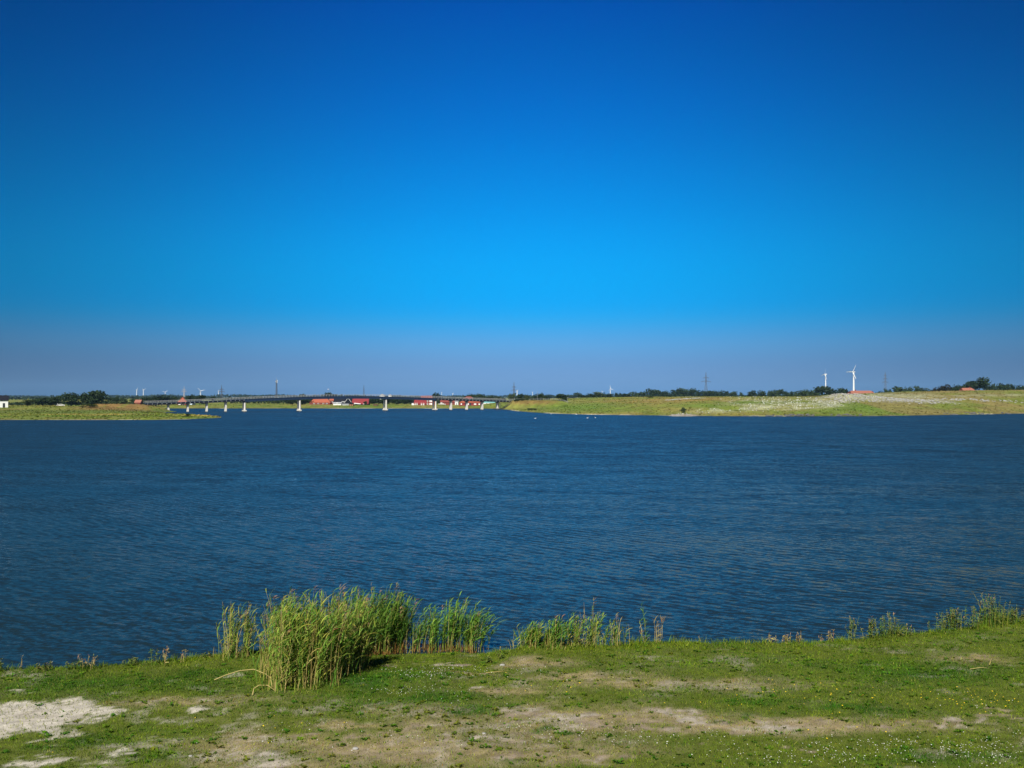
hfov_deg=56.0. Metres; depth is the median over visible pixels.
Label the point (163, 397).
broadleaf tree
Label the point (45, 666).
green weed
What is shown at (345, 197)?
sky
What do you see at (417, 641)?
reed clump
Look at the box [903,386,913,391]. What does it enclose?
broadleaf tree
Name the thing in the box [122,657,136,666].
green weed
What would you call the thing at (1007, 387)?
broadleaf tree
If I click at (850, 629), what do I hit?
green weed
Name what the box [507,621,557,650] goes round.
reed clump
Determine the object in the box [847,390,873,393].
house
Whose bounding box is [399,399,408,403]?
broadleaf tree
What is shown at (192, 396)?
broadleaf tree
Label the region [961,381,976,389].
broadleaf tree
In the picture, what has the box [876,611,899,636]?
green weed
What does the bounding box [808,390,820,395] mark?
broadleaf tree
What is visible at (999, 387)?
broadleaf tree
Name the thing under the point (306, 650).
reed clump
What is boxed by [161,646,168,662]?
dry weed
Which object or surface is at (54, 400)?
broadleaf tree
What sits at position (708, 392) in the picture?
broadleaf tree
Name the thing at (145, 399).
broadleaf tree
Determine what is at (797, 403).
white meadow flowers
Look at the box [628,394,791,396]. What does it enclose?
hedgerow
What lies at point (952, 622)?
green weed
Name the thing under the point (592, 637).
reed clump
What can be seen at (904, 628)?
green weed
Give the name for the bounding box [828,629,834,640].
dry weed
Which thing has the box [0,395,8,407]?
house
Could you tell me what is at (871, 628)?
green weed
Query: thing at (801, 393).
broadleaf tree
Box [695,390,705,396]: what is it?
broadleaf tree
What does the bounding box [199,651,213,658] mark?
green weed
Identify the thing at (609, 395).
broadleaf tree
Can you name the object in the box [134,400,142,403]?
house
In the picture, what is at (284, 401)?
hedgerow
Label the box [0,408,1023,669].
water
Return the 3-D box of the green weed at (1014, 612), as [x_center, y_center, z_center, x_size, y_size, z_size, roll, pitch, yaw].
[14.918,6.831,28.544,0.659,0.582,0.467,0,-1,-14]
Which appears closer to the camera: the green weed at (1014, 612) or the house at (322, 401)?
the green weed at (1014, 612)
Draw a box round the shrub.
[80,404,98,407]
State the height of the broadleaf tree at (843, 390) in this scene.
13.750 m
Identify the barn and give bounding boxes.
[440,400,454,404]
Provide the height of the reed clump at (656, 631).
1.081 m
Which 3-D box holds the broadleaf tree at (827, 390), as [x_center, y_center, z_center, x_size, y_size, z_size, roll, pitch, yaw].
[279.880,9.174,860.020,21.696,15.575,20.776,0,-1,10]
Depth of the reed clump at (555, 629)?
25.83 m
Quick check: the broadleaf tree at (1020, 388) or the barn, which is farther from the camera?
the broadleaf tree at (1020, 388)
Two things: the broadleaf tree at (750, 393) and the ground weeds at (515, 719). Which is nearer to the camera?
the ground weeds at (515, 719)
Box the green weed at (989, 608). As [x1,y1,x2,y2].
[972,592,1010,626]
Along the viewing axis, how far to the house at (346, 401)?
636.93 m
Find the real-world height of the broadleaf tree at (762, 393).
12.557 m
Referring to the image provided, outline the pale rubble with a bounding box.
[670,393,1023,403]
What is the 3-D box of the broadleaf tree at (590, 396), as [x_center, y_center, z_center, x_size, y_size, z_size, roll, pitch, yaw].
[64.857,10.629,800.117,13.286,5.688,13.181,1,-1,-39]
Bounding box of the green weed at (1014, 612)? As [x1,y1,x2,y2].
[1003,605,1023,622]
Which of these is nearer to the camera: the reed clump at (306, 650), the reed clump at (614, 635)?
the reed clump at (306, 650)
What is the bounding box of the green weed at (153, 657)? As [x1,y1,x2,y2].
[148,648,158,664]
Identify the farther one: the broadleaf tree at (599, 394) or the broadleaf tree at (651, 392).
the broadleaf tree at (651, 392)
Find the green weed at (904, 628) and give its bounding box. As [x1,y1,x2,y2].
[898,624,911,635]
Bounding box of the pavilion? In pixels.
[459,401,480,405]
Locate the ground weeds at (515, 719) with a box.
[0,623,1023,767]
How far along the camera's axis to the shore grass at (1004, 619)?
26.90 m
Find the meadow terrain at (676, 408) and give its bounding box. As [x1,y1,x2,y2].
[0,390,1023,419]
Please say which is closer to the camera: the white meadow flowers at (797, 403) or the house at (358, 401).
the white meadow flowers at (797, 403)
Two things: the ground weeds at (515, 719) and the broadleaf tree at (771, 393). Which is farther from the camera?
the broadleaf tree at (771, 393)
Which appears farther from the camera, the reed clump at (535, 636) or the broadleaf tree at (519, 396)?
the broadleaf tree at (519, 396)
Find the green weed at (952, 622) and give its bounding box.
[913,605,979,630]
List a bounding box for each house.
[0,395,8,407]
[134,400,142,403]
[309,399,331,404]
[333,399,351,403]
[352,399,369,404]
[411,400,434,404]
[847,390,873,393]
[959,387,973,390]
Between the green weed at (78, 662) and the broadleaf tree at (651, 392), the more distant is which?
the broadleaf tree at (651, 392)
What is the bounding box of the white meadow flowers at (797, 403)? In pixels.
[697,393,945,412]
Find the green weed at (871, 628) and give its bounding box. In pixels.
[859,617,881,638]
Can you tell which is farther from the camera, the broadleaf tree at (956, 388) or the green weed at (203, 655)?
the broadleaf tree at (956, 388)
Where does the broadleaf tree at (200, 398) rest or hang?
on the meadow terrain at (676, 408)
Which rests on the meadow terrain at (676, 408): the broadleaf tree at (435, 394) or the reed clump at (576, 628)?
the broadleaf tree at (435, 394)
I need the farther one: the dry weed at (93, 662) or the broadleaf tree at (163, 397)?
the broadleaf tree at (163, 397)
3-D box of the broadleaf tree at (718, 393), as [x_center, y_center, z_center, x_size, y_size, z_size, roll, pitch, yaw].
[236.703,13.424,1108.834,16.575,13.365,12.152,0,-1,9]
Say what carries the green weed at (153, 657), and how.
on the bank
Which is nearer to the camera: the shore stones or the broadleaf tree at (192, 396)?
the shore stones
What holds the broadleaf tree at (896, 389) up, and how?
on the meadow terrain at (676, 408)
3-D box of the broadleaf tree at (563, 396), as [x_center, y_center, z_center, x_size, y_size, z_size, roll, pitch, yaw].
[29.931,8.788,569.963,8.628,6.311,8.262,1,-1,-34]
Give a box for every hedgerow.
[8,401,170,405]
[224,397,505,403]
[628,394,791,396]
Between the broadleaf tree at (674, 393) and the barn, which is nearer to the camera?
the barn
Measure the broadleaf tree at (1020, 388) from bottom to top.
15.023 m
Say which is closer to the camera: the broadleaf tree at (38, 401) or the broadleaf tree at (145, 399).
the broadleaf tree at (38, 401)
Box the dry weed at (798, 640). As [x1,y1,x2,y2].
[795,630,803,642]
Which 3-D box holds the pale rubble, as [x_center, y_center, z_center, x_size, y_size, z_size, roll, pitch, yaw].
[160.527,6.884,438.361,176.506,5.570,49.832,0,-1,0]
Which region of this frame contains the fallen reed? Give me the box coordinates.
[214,669,273,680]
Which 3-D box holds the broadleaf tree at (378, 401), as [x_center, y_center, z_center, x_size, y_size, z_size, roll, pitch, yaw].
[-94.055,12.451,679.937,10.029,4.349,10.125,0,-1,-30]
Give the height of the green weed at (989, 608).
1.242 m
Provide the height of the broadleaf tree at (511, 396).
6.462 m
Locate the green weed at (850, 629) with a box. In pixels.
[845,616,858,639]
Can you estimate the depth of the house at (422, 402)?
615.86 m
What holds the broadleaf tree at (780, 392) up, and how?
on the meadow terrain at (676, 408)
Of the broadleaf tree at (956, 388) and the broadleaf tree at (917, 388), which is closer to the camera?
the broadleaf tree at (956, 388)
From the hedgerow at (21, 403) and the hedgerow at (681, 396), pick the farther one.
the hedgerow at (681, 396)
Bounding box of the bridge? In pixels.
[144,394,511,411]
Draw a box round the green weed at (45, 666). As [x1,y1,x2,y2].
[35,660,52,670]
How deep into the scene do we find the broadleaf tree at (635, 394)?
1098.75 m
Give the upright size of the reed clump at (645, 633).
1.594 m
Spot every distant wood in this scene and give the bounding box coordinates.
[9,394,782,397]
[9,396,451,399]
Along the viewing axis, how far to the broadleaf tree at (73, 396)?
488.57 m
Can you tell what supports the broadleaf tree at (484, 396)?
on the meadow terrain at (676, 408)
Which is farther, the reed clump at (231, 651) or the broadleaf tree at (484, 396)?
the broadleaf tree at (484, 396)
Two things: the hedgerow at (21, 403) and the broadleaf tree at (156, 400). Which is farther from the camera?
the broadleaf tree at (156, 400)
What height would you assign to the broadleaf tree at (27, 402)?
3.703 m
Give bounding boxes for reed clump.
[213,600,260,659]
[244,583,386,693]
[335,583,428,655]
[403,614,429,652]
[409,591,499,653]
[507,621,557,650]
[540,614,582,650]
[558,613,595,646]
[580,597,613,647]
[595,612,634,645]
[639,601,650,642]
[639,615,670,641]
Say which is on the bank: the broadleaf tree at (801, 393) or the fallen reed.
the fallen reed
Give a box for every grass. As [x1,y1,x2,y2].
[9,605,1023,670]
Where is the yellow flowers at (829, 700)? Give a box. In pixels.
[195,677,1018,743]
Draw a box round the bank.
[0,622,1023,767]
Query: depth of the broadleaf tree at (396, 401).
677.48 m
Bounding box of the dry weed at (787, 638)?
[774,633,791,642]
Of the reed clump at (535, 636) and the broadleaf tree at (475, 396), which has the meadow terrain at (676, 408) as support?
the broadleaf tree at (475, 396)
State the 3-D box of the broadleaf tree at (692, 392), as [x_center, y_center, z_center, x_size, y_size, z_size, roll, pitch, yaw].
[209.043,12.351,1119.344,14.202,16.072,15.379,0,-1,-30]
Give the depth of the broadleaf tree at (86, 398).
483.07 m
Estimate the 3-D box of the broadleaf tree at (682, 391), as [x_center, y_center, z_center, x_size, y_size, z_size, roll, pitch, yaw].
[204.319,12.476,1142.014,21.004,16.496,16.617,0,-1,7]
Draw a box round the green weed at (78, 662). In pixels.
[64,660,80,669]
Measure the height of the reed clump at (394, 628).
2.070 m
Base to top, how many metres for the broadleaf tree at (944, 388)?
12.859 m
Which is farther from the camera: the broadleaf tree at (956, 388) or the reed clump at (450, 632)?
the broadleaf tree at (956, 388)
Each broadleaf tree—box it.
[22,399,34,405]
[32,397,51,405]
[41,396,64,404]
[58,392,82,405]
[78,392,92,403]
[88,390,108,403]
[107,400,117,403]
[140,397,154,401]
[148,396,162,401]
[155,395,176,402]
[186,394,195,401]
[194,395,206,403]
[290,399,313,404]
[371,399,382,403]
[391,399,398,403]
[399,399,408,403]
[432,392,439,397]
[467,393,480,397]
[477,394,488,399]
[508,393,515,399]
[515,393,523,398]
[533,393,540,399]
[555,394,568,401]
[584,394,596,397]
[591,392,605,396]
[603,393,613,396]
[628,391,642,396]
[645,389,658,396]
[660,390,669,396]
[668,390,680,396]
[676,388,689,396]
[686,388,698,395]
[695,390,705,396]
[702,390,713,395]
[710,390,723,395]
[748,390,755,396]
[755,390,765,395]
[766,389,776,396]
[774,389,784,395]
[793,390,805,395]
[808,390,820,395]
[814,386,837,395]
[838,388,847,393]
[892,386,903,391]
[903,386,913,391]
[913,386,924,390]
[937,384,950,390]
[950,384,961,390]
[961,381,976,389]
[969,377,991,389]
[982,385,995,389]
[990,383,1003,389]
[1002,384,1013,389]
[1010,384,1023,389]
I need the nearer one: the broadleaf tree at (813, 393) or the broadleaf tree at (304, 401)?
the broadleaf tree at (304, 401)
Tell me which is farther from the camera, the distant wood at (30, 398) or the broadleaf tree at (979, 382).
the distant wood at (30, 398)
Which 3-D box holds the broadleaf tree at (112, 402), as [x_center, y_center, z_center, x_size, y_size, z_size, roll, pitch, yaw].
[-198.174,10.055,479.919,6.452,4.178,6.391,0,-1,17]
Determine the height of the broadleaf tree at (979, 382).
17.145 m
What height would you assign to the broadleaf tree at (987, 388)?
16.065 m
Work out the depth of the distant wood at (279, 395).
3174.41 m
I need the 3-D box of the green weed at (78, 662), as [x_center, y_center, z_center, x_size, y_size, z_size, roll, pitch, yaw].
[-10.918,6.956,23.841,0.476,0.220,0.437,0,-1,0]
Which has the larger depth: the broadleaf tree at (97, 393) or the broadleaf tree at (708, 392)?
the broadleaf tree at (708, 392)
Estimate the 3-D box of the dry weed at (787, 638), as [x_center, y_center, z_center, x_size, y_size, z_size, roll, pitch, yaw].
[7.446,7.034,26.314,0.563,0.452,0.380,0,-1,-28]
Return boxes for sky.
[0,0,1023,396]
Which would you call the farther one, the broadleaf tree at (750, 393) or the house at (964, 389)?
the broadleaf tree at (750, 393)
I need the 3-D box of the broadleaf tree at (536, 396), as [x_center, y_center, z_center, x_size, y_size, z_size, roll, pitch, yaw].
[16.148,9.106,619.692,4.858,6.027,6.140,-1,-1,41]
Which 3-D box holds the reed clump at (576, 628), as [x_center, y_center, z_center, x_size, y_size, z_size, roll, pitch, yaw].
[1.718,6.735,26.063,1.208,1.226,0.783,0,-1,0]
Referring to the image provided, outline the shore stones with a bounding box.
[744,412,1010,415]
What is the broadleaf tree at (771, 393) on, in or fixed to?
on the meadow terrain at (676, 408)
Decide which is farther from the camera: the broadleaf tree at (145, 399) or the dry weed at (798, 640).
the broadleaf tree at (145, 399)
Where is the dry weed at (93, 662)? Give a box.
[78,654,98,669]

